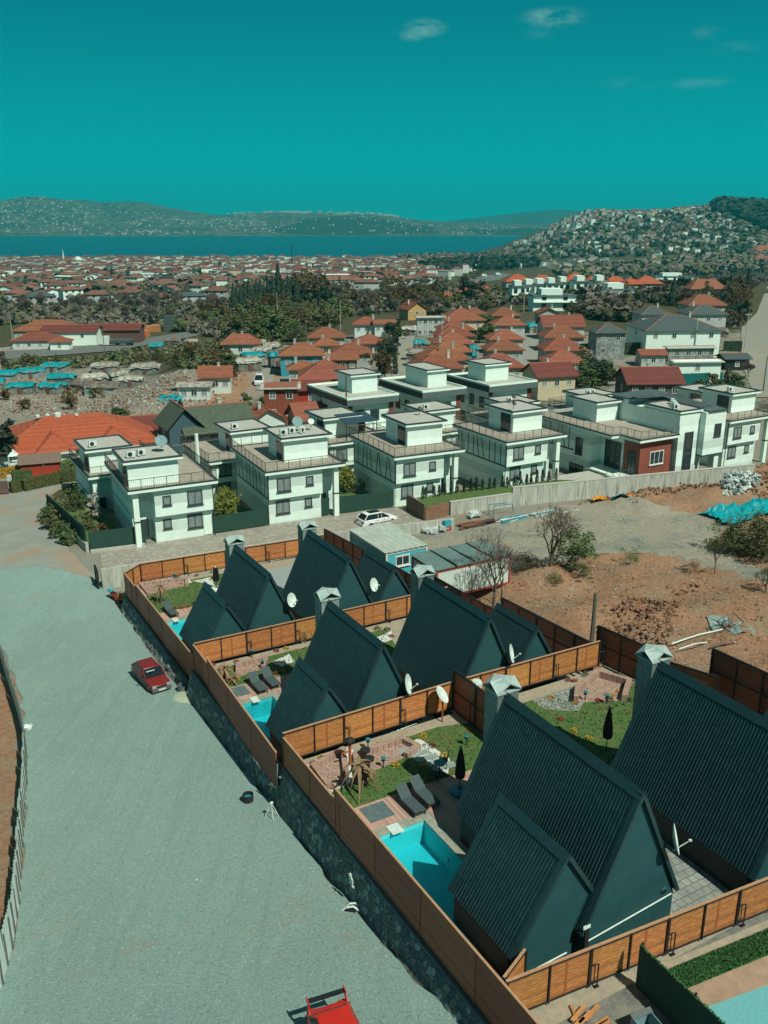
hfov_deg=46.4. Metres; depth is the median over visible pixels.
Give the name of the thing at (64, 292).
house
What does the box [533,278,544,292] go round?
house
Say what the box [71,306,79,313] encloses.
bare tree
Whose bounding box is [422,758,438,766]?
stepping slab
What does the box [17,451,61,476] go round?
garden shed
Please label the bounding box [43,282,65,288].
house
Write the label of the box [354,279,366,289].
house
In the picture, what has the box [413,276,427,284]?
house
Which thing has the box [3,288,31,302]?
house
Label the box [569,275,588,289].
house
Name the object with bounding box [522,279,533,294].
house
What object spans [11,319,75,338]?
house
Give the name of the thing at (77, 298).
bare tree
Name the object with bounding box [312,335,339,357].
house
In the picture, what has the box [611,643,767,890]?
frame house
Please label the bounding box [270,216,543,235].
wooded hills
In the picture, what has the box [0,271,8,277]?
house
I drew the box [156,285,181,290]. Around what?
house
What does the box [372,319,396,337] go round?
house
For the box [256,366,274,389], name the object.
shanty lane
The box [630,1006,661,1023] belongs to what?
equipment cabinet
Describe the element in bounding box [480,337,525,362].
house
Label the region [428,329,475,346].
house
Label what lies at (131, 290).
house
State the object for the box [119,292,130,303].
bare tree
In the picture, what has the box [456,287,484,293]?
house
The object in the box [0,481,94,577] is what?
village road
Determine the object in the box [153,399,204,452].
house
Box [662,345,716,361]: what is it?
house
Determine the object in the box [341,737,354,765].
garden lantern post
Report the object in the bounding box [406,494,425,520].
sheet wall
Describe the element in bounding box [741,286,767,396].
hill road
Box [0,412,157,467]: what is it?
house
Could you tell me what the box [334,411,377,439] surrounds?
awning
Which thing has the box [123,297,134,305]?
bare tree
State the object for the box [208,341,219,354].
leafy tree
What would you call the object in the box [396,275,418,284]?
house
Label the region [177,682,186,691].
drum
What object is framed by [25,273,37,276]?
house
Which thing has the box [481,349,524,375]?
house
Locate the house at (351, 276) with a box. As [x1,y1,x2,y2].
[338,274,359,278]
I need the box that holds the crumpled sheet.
[348,873,353,888]
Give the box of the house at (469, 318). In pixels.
[443,306,486,329]
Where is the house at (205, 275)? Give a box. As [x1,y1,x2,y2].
[199,273,212,277]
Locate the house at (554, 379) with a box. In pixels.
[519,358,579,399]
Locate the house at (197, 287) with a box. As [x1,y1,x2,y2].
[187,282,208,292]
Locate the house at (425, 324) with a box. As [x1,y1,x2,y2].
[414,315,445,334]
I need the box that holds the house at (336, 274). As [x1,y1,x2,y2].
[325,274,348,275]
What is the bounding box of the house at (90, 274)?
[83,273,99,279]
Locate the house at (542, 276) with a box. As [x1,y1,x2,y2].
[532,274,548,282]
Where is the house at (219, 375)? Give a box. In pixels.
[197,362,233,393]
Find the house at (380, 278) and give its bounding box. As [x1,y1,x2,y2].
[377,275,398,288]
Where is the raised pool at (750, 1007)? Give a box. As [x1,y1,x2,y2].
[708,985,767,1023]
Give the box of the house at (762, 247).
[751,245,767,251]
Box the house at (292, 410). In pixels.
[283,397,324,424]
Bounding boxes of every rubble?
[0,370,248,415]
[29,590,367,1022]
[432,495,765,572]
[482,560,767,670]
[579,460,767,504]
[595,582,701,646]
[720,470,760,495]
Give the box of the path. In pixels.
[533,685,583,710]
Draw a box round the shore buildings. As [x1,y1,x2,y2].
[0,196,540,234]
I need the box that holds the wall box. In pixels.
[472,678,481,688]
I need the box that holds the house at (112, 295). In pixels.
[110,291,118,301]
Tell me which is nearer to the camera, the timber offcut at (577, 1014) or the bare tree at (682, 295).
the timber offcut at (577, 1014)
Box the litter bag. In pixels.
[24,723,32,729]
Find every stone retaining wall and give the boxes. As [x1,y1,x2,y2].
[120,595,188,688]
[185,669,279,807]
[275,767,488,1023]
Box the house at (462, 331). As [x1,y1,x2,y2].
[431,322,476,341]
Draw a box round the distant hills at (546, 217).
[445,209,578,223]
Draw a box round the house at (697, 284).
[682,277,725,292]
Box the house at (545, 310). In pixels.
[533,305,561,320]
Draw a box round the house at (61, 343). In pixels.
[47,336,73,349]
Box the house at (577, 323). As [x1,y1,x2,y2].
[535,312,586,336]
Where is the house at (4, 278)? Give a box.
[0,277,15,281]
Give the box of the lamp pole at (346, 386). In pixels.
[345,375,346,397]
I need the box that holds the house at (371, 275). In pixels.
[363,273,381,279]
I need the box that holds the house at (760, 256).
[751,255,767,259]
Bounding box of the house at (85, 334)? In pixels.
[39,324,102,344]
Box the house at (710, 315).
[676,301,728,327]
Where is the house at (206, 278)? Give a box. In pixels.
[197,277,214,279]
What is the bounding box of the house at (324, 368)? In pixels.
[298,355,347,381]
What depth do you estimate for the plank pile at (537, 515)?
99.28 m
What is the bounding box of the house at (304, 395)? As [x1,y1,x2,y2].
[291,379,330,401]
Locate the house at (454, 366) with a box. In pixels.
[407,349,465,373]
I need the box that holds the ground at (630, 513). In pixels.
[0,215,767,984]
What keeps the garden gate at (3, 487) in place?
on the village road at (25, 538)
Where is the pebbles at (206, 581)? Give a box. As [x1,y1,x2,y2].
[194,577,213,586]
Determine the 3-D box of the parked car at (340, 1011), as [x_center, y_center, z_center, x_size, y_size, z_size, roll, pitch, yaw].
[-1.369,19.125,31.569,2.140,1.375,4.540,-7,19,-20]
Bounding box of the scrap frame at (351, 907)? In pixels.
[341,902,359,912]
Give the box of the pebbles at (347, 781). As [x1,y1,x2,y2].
[307,747,352,792]
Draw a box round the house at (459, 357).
[413,341,470,371]
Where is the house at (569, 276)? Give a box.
[565,272,585,279]
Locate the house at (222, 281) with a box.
[216,277,227,285]
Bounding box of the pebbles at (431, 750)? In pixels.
[414,739,449,773]
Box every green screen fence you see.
[46,494,86,541]
[88,525,145,550]
[212,508,268,532]
[321,497,329,514]
[339,491,392,512]
[635,942,725,1023]
[682,372,722,384]
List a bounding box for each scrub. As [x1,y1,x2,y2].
[0,388,9,399]
[16,399,31,409]
[58,383,78,400]
[60,394,77,409]
[88,387,105,396]
[110,406,130,415]
[511,550,540,572]
[516,552,544,571]
[547,569,563,586]
[570,560,591,579]
[616,545,641,562]
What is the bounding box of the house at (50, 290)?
[41,287,58,301]
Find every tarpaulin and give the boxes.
[591,495,606,500]
[612,494,629,497]
[699,497,767,523]
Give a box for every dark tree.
[0,418,16,460]
[0,437,18,444]
[300,283,316,301]
[301,290,322,305]
[307,280,326,298]
[318,287,334,301]
[376,358,395,370]
[377,340,395,355]
[382,336,400,351]
[384,321,401,334]
[459,276,485,299]
[576,293,586,300]
[577,282,599,296]
[580,358,607,379]
[581,357,613,385]
[633,290,645,301]
[676,275,692,285]
[713,290,734,302]
[717,275,733,284]
[726,300,752,325]
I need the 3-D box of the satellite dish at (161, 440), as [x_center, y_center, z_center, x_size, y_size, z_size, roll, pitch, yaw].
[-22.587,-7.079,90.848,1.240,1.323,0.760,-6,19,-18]
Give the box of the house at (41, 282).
[36,278,57,286]
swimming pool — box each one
[166,615,187,639]
[239,691,279,758]
[373,811,479,952]
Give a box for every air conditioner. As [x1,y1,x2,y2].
[88,440,96,446]
[126,450,135,457]
[136,448,145,455]
[231,423,238,428]
[279,428,287,435]
[288,427,295,433]
[299,426,304,433]
[423,404,428,408]
[672,403,678,408]
[727,386,732,391]
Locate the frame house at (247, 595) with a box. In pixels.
[179,534,301,663]
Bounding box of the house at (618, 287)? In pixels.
[597,282,634,292]
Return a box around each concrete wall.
[54,518,88,552]
[91,543,145,552]
[100,531,338,588]
[339,518,453,540]
[449,492,512,515]
[511,463,755,505]
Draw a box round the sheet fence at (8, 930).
[0,645,27,987]
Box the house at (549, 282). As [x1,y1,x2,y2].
[544,277,559,287]
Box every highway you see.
[0,332,201,358]
[452,273,510,287]
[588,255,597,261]
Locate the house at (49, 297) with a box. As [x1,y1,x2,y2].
[25,291,56,305]
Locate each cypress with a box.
[230,282,236,306]
[235,285,238,301]
[237,289,245,308]
[242,285,246,307]
[246,278,252,300]
[254,279,258,301]
[258,278,262,296]
[265,278,269,300]
[270,275,277,305]
[274,263,281,295]
[278,281,284,304]
[285,275,291,297]
[290,278,293,301]
[292,279,300,303]
[379,339,386,373]
[392,350,398,373]
[421,486,424,498]
[431,485,435,495]
[437,485,440,495]
[443,483,446,494]
[449,479,452,493]
[455,479,458,492]
[462,478,466,491]
[469,477,473,490]
[474,476,477,490]
[480,479,484,489]
[487,477,491,488]
[492,478,496,487]
[500,475,503,486]
[518,470,521,484]
[535,469,538,482]
[540,469,543,481]
[546,471,550,481]
[554,468,558,479]
[667,276,678,305]
[725,308,728,327]
[746,268,751,281]
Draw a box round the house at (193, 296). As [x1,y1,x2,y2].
[180,292,205,302]
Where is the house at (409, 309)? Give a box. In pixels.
[398,299,427,319]
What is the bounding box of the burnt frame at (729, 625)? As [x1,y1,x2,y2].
[712,612,746,630]
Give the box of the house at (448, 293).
[443,290,454,297]
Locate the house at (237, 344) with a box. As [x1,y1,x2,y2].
[219,331,260,354]
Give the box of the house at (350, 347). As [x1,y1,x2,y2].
[330,339,372,368]
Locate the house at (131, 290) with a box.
[117,287,143,301]
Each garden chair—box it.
[427,764,437,782]
[439,751,448,768]
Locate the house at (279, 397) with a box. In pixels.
[260,381,300,424]
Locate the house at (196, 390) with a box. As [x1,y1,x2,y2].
[175,381,213,399]
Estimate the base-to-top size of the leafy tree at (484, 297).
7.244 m
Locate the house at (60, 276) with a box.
[52,275,70,278]
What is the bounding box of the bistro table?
[434,759,445,776]
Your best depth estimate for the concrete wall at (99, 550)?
88.84 m
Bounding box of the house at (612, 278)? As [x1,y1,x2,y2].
[604,275,623,281]
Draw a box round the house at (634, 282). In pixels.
[620,277,643,289]
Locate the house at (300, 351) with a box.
[278,339,325,375]
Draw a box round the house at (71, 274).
[63,272,77,275]
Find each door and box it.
[17,387,21,394]
[99,497,106,507]
[140,519,149,538]
[203,515,211,534]
[248,364,251,371]
[276,361,279,368]
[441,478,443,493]
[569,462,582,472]
[604,439,621,469]
[626,450,635,474]
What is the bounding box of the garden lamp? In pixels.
[464,734,468,744]
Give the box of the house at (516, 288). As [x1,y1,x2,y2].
[508,280,526,300]
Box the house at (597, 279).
[589,275,609,287]
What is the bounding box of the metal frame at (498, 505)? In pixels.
[488,502,513,516]
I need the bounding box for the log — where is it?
[709,642,734,648]
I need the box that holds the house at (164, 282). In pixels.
[154,281,177,284]
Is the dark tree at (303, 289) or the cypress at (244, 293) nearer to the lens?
the dark tree at (303, 289)
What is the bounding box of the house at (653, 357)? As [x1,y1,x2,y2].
[633,349,668,365]
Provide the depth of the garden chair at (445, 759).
47.55 m
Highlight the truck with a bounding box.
[101,336,134,345]
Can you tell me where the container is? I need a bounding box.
[163,315,176,331]
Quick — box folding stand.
[265,801,278,820]
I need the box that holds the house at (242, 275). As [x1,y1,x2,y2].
[236,274,255,276]
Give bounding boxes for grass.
[142,573,222,612]
[216,646,308,686]
[274,669,291,677]
[327,723,482,807]
[371,629,394,655]
[523,681,634,765]
[668,928,767,987]
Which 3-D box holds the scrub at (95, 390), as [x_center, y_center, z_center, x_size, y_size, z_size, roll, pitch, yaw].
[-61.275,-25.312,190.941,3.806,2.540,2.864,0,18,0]
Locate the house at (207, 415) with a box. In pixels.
[182,398,253,440]
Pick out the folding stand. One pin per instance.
(271, 803)
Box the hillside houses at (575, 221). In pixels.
[502,203,767,268]
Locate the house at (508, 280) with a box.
[501,273,527,287]
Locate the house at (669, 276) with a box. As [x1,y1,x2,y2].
[651,272,693,280]
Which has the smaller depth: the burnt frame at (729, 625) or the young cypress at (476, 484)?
the burnt frame at (729, 625)
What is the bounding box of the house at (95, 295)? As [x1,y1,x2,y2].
[82,290,108,301]
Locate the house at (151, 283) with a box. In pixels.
[146,281,159,286]
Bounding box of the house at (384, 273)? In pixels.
[379,272,401,275]
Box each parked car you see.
[131,657,171,692]
[253,373,263,384]
[305,985,359,1023]
[355,509,397,526]
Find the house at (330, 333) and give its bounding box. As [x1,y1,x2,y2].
[307,324,346,344]
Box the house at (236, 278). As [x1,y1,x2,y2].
[231,277,243,281]
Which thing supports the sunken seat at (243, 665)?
on the grass at (295, 654)
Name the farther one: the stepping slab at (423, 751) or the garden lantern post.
the stepping slab at (423, 751)
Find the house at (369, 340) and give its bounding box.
[351,331,386,356]
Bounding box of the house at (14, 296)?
[10,291,28,302]
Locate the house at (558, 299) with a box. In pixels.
[528,288,576,310]
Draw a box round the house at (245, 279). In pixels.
[238,276,257,281]
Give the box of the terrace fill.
[406,470,606,503]
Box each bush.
[36,502,57,518]
[39,509,61,530]
[46,494,68,511]
[48,520,70,538]
[56,525,77,544]
[58,483,88,511]
[73,512,95,529]
[91,522,108,531]
[212,485,241,514]
[339,465,365,491]
[707,520,758,551]
[718,507,767,559]
[754,567,767,592]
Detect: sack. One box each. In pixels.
[422,527,432,533]
[429,529,437,534]
[433,525,448,531]
[468,509,481,517]
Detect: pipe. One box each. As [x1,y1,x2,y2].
[276,764,277,795]
[671,629,722,644]
[679,642,707,649]
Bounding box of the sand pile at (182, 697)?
[173,690,191,704]
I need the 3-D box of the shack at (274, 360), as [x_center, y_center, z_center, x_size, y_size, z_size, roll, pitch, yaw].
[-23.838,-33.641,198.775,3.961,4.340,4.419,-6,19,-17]
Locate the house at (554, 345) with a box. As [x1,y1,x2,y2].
[535,334,588,361]
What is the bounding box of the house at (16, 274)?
[11,273,25,277]
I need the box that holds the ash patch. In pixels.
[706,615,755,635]
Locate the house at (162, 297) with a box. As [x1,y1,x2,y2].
[148,292,171,299]
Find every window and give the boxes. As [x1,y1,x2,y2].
[162,495,172,506]
[163,519,172,529]
[181,390,186,395]
[187,490,203,506]
[187,513,203,529]
[191,390,196,395]
[201,389,207,395]
[213,380,218,386]
[218,481,230,491]
[219,463,232,477]
[222,380,228,386]
[269,392,275,398]
[276,477,291,492]
[276,499,290,514]
[286,392,292,398]
[291,373,296,378]
[304,497,312,507]
[305,476,313,485]
[336,448,347,460]
[350,362,354,367]
[370,409,379,419]
[395,554,410,567]
[396,397,399,408]
[400,484,413,498]
[403,462,416,477]
[427,482,432,491]
[429,461,435,470]
[468,393,473,404]
[478,396,483,407]
[509,466,520,480]
[512,446,523,460]
[514,370,519,375]
[530,464,536,473]
[534,445,541,454]
[542,380,546,386]
[554,380,559,385]
[566,379,571,384]
[574,437,582,455]
[643,357,647,362]
[649,450,663,465]
[651,357,655,362]
[659,357,663,362]
[681,431,693,469]
[686,350,690,355]
[695,365,700,370]
[713,423,721,436]
[726,446,736,458]
[733,426,742,439]
[735,361,739,366]
[744,445,748,452]
[749,425,754,433]
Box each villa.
[68,434,145,511]
[104,443,217,547]
[180,418,270,496]
[229,423,345,524]
[302,406,385,477]
[307,367,398,429]
[348,410,465,506]
[379,362,466,418]
[388,400,482,464]
[446,357,536,421]
[452,399,567,486]
[466,394,554,420]
[542,389,728,476]
[547,387,625,420]
[670,383,707,398]
[674,383,767,466]
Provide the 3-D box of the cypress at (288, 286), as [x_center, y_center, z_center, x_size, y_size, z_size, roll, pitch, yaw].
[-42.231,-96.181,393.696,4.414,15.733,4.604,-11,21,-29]
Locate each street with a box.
[100,506,429,567]
[377,336,414,382]
[522,333,538,365]
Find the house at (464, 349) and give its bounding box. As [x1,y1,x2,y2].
[425,336,474,357]
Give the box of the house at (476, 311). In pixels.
[468,305,487,315]
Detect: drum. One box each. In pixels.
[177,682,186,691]
[242,791,253,803]
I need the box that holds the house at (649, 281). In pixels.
[635,275,663,289]
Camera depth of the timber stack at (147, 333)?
318.32 m
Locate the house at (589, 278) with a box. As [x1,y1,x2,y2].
[585,274,604,280]
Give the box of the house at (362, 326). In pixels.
[351,314,374,337]
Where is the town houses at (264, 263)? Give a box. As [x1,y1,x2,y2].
[0,254,482,279]
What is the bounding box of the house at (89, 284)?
[85,283,107,286]
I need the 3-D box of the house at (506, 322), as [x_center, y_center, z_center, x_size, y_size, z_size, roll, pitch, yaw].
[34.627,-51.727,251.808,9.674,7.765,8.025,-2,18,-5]
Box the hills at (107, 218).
[0,196,551,235]
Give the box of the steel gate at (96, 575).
[94,565,99,588]
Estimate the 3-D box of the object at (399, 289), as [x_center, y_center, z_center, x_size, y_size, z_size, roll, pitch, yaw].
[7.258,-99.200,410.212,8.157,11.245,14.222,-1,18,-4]
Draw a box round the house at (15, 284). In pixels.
[0,283,21,285]
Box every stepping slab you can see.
[397,747,421,753]
[409,748,430,758]
[414,752,438,762]
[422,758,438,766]
[431,761,455,771]
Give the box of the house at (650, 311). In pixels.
[630,303,670,321]
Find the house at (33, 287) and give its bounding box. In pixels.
[25,285,41,289]
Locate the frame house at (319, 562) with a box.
[282,520,410,639]
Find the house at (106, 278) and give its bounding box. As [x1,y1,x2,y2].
[96,275,111,280]
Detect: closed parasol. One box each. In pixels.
[211,566,218,591]
[449,746,465,798]
[602,706,612,750]
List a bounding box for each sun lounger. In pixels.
[162,600,178,617]
[247,671,268,694]
[260,666,281,689]
[394,782,426,817]
[407,774,440,809]
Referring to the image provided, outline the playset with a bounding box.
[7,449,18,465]
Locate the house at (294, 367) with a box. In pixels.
[286,357,312,381]
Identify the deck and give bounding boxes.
[160,607,191,619]
[232,674,289,699]
[354,770,471,851]
[688,956,767,1006]
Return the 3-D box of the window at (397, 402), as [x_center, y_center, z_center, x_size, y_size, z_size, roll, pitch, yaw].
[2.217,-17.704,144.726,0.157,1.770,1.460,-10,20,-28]
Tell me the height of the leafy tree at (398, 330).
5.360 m
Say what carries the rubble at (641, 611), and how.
on the ground at (630, 513)
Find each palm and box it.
[154,583,169,602]
[217,663,236,681]
[224,674,238,685]
[301,631,311,642]
[338,755,375,805]
[355,764,377,787]
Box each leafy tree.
[34,355,43,365]
[51,354,63,361]
[108,353,118,361]
[151,349,162,359]
[159,304,175,319]
[171,318,185,330]
[181,344,193,354]
[194,343,207,354]
[196,301,217,321]
[205,312,214,320]
[206,311,223,324]
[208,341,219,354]
[217,304,251,331]
[220,353,232,364]
[226,353,236,364]
[229,308,253,326]
[230,299,262,322]
[235,315,248,328]
[240,392,252,405]
[247,320,271,337]
[251,328,270,340]
[252,302,275,319]
[258,396,263,404]
[263,312,285,337]
[272,301,284,313]
[274,293,295,310]
[281,304,293,314]
[283,315,306,341]
[283,318,300,341]
[287,317,308,340]
[291,306,314,319]
[293,298,316,315]
[303,295,319,309]
[304,303,318,314]
[307,299,340,327]
[317,305,332,317]
[322,295,338,309]
[333,305,350,323]
[335,295,347,304]
[336,276,344,285]
[336,302,352,318]
[377,284,390,297]
[387,321,407,336]
[415,278,432,295]
[420,299,433,314]
[437,292,452,298]
[438,275,455,290]
[440,298,453,305]
[450,293,465,303]
[474,324,488,341]
[474,325,495,340]
[478,295,495,309]
[478,313,489,322]
[480,291,493,300]
[552,523,598,572]
[564,300,577,314]
[575,362,598,385]
[577,345,592,361]
[577,363,599,388]
[580,359,601,384]
[597,358,616,384]
[598,357,615,385]
[626,290,639,301]
[666,285,681,301]
[692,379,704,383]
[695,281,713,292]
[702,285,716,298]
[702,372,723,384]
[706,373,721,384]
[722,369,739,383]
[729,371,745,385]
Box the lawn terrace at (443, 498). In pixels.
[418,480,573,506]
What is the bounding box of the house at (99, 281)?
[92,279,110,282]
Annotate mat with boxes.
[230,685,250,696]
[359,801,394,822]
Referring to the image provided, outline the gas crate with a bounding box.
[443,520,451,531]
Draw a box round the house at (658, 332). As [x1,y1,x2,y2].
[624,312,723,356]
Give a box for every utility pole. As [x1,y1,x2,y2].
[194,433,199,462]
[590,592,597,641]
[744,313,751,347]
[762,356,767,390]
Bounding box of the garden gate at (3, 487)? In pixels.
[0,481,8,494]
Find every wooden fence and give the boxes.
[124,564,145,584]
[124,573,138,611]
[135,584,194,677]
[139,534,322,581]
[192,644,207,687]
[194,586,448,661]
[206,658,278,789]
[282,681,452,757]
[282,737,339,836]
[324,529,410,590]
[334,788,539,1023]
[434,576,492,614]
[452,669,484,733]
[467,640,604,690]
[501,597,593,672]
[502,948,527,981]
[505,876,767,1009]
[596,625,643,679]
[669,661,720,692]
[709,648,767,715]
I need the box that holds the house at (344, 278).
[323,275,350,288]
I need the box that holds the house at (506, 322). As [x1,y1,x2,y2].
[488,314,526,337]
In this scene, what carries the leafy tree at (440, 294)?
on the ground at (630, 513)
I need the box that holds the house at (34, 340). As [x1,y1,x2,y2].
[10,332,63,348]
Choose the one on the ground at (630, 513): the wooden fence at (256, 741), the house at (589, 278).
the house at (589, 278)
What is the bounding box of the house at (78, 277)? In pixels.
[71,276,85,279]
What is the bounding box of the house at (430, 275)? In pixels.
[421,273,435,283]
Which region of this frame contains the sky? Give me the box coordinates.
[0,0,767,220]
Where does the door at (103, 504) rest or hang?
in the villa at (93, 474)
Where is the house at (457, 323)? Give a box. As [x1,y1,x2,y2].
[434,317,476,333]
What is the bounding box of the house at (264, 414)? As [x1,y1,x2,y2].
[250,402,289,425]
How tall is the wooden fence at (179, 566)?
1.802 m
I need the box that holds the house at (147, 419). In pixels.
[127,414,158,434]
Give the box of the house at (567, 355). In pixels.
[537,347,584,378]
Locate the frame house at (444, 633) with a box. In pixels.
[391,564,559,718]
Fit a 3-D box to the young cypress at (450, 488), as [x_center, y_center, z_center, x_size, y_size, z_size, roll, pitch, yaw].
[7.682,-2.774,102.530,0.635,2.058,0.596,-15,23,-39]
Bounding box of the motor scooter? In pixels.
[108,587,122,603]
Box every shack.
[0,368,17,381]
[0,377,5,388]
[4,379,37,394]
[15,364,45,379]
[36,380,67,394]
[39,361,71,373]
[45,371,77,383]
[68,378,91,391]
[79,370,108,381]
[84,380,119,395]
[90,361,119,373]
[108,369,129,380]
[117,374,145,388]
[129,361,161,375]
[148,341,164,350]
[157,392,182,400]
[164,337,182,345]
[173,374,187,391]
[184,338,199,343]
[235,356,261,371]
[240,349,265,363]
[250,346,274,359]
[263,341,279,350]
[267,350,280,368]
[402,325,417,335]
[405,347,423,360]
[412,338,425,349]
[467,344,479,358]
[471,348,476,358]
[525,321,536,332]
[719,327,729,336]
[726,320,736,327]
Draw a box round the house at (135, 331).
[87,323,145,342]
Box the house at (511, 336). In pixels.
[483,327,525,347]
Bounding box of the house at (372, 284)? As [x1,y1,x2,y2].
[362,278,379,289]
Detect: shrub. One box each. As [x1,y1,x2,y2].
[390,760,399,767]
[419,762,426,769]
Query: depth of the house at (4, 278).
790.22 m
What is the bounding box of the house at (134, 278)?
[126,274,144,281]
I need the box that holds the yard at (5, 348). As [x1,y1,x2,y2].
[0,343,101,350]
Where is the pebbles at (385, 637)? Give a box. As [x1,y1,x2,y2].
[377,631,391,641]
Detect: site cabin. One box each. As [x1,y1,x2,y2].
[349,522,427,573]
[410,539,510,592]
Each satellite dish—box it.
[155,435,166,447]
[287,593,297,606]
[292,417,302,427]
[370,578,379,591]
[401,674,417,695]
[436,686,447,721]
[504,644,520,664]
[664,824,691,854]
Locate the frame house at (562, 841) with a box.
[447,673,678,979]
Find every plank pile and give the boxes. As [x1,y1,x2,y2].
[456,520,485,529]
[480,518,497,524]
[496,514,527,522]
[529,509,555,516]
[559,508,578,514]
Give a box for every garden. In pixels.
[68,510,117,544]
[212,493,246,517]
[339,485,362,495]
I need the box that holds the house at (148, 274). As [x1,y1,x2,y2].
[142,273,166,277]
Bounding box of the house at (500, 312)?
[487,305,521,320]
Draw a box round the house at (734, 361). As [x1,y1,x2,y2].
[714,353,752,369]
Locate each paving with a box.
[535,920,767,1023]
[662,839,729,913]
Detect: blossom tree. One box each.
[86,492,101,518]
[580,350,599,359]
[584,280,613,298]
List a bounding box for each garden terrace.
[125,557,309,679]
[196,618,581,783]
[304,666,734,1023]
[558,912,767,1023]
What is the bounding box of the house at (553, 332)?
[536,323,586,344]
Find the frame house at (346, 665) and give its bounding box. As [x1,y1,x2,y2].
[265,587,422,763]
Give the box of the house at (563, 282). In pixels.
[555,276,569,289]
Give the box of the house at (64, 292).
[58,286,82,303]
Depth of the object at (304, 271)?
479.89 m
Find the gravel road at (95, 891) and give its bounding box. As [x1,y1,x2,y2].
[0,561,456,1023]
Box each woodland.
[0,259,418,302]
[0,284,457,338]
[0,337,281,368]
[396,250,552,261]
[417,253,541,269]
[426,269,767,321]
[502,207,767,257]
[552,249,767,277]
[709,195,735,213]
[731,196,767,229]
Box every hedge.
[0,465,20,478]
[8,479,21,493]
[11,468,31,480]
[21,468,76,491]
[59,453,78,470]
[579,342,640,354]
[723,341,742,351]
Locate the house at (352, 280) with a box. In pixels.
[350,277,361,287]
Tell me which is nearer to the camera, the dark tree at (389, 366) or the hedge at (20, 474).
the hedge at (20, 474)
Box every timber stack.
[144,325,152,331]
[144,330,150,336]
[151,324,161,331]
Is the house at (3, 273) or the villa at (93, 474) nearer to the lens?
the villa at (93, 474)
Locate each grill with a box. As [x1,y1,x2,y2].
[360,746,369,755]
[364,755,373,767]
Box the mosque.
[62,249,85,260]
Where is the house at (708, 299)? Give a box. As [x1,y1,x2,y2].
[676,292,727,312]
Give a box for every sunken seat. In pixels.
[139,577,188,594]
[235,654,267,676]
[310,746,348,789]
[352,735,420,778]
[573,668,631,703]
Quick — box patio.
[267,565,292,592]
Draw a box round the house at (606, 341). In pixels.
[586,323,628,359]
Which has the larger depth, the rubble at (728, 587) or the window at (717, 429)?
the window at (717, 429)
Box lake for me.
[0,236,525,257]
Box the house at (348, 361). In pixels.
[326,353,359,368]
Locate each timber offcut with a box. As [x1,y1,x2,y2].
[569,1005,577,1020]
[570,1004,585,1022]
[574,1016,586,1023]
[578,1010,591,1022]
[586,1004,599,1021]
[594,1016,609,1023]
[599,1019,610,1023]
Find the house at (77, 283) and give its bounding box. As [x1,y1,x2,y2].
[68,280,85,286]
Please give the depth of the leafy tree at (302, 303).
309.50 m
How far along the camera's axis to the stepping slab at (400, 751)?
49.16 m
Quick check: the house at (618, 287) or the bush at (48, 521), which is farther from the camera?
the house at (618, 287)
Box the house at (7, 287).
[0,284,23,290]
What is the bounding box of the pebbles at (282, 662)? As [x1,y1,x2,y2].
[272,654,293,666]
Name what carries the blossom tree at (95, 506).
on the side garden at (105, 520)
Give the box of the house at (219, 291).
[202,286,229,299]
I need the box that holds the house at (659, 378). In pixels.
[612,363,685,395]
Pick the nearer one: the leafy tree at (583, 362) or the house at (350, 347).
the leafy tree at (583, 362)
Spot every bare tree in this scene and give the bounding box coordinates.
[15,299,25,310]
[16,293,28,301]
[20,297,33,314]
[34,295,47,310]
[52,305,62,311]
[58,299,69,307]
[67,293,76,305]
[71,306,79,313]
[73,295,86,308]
[80,297,92,309]
[96,301,110,315]
[97,297,108,309]
[104,299,113,311]
[109,301,117,307]
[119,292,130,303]
[119,305,127,312]
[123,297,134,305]
[131,293,138,298]
[133,297,145,307]
[142,305,154,315]
[144,294,157,304]
[149,308,158,316]
[162,291,170,300]
[165,308,175,314]
[167,293,180,306]
[193,297,205,310]
[207,318,218,326]
[219,296,227,301]
[288,302,301,307]
[288,327,301,339]
[292,307,305,318]
[332,285,342,293]
[357,289,365,295]
[384,299,392,306]
[391,299,400,312]
[424,289,432,297]
[424,298,434,306]
[440,284,449,291]
[465,527,525,608]
[484,543,510,600]
[528,500,581,566]
[602,297,610,302]
[609,298,621,304]
[616,293,628,301]
[651,284,661,292]
[664,279,671,284]
[677,291,685,298]
[685,292,695,297]
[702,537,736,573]
[722,308,738,328]
[724,284,732,291]
[743,361,755,376]
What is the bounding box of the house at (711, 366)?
[665,358,724,381]

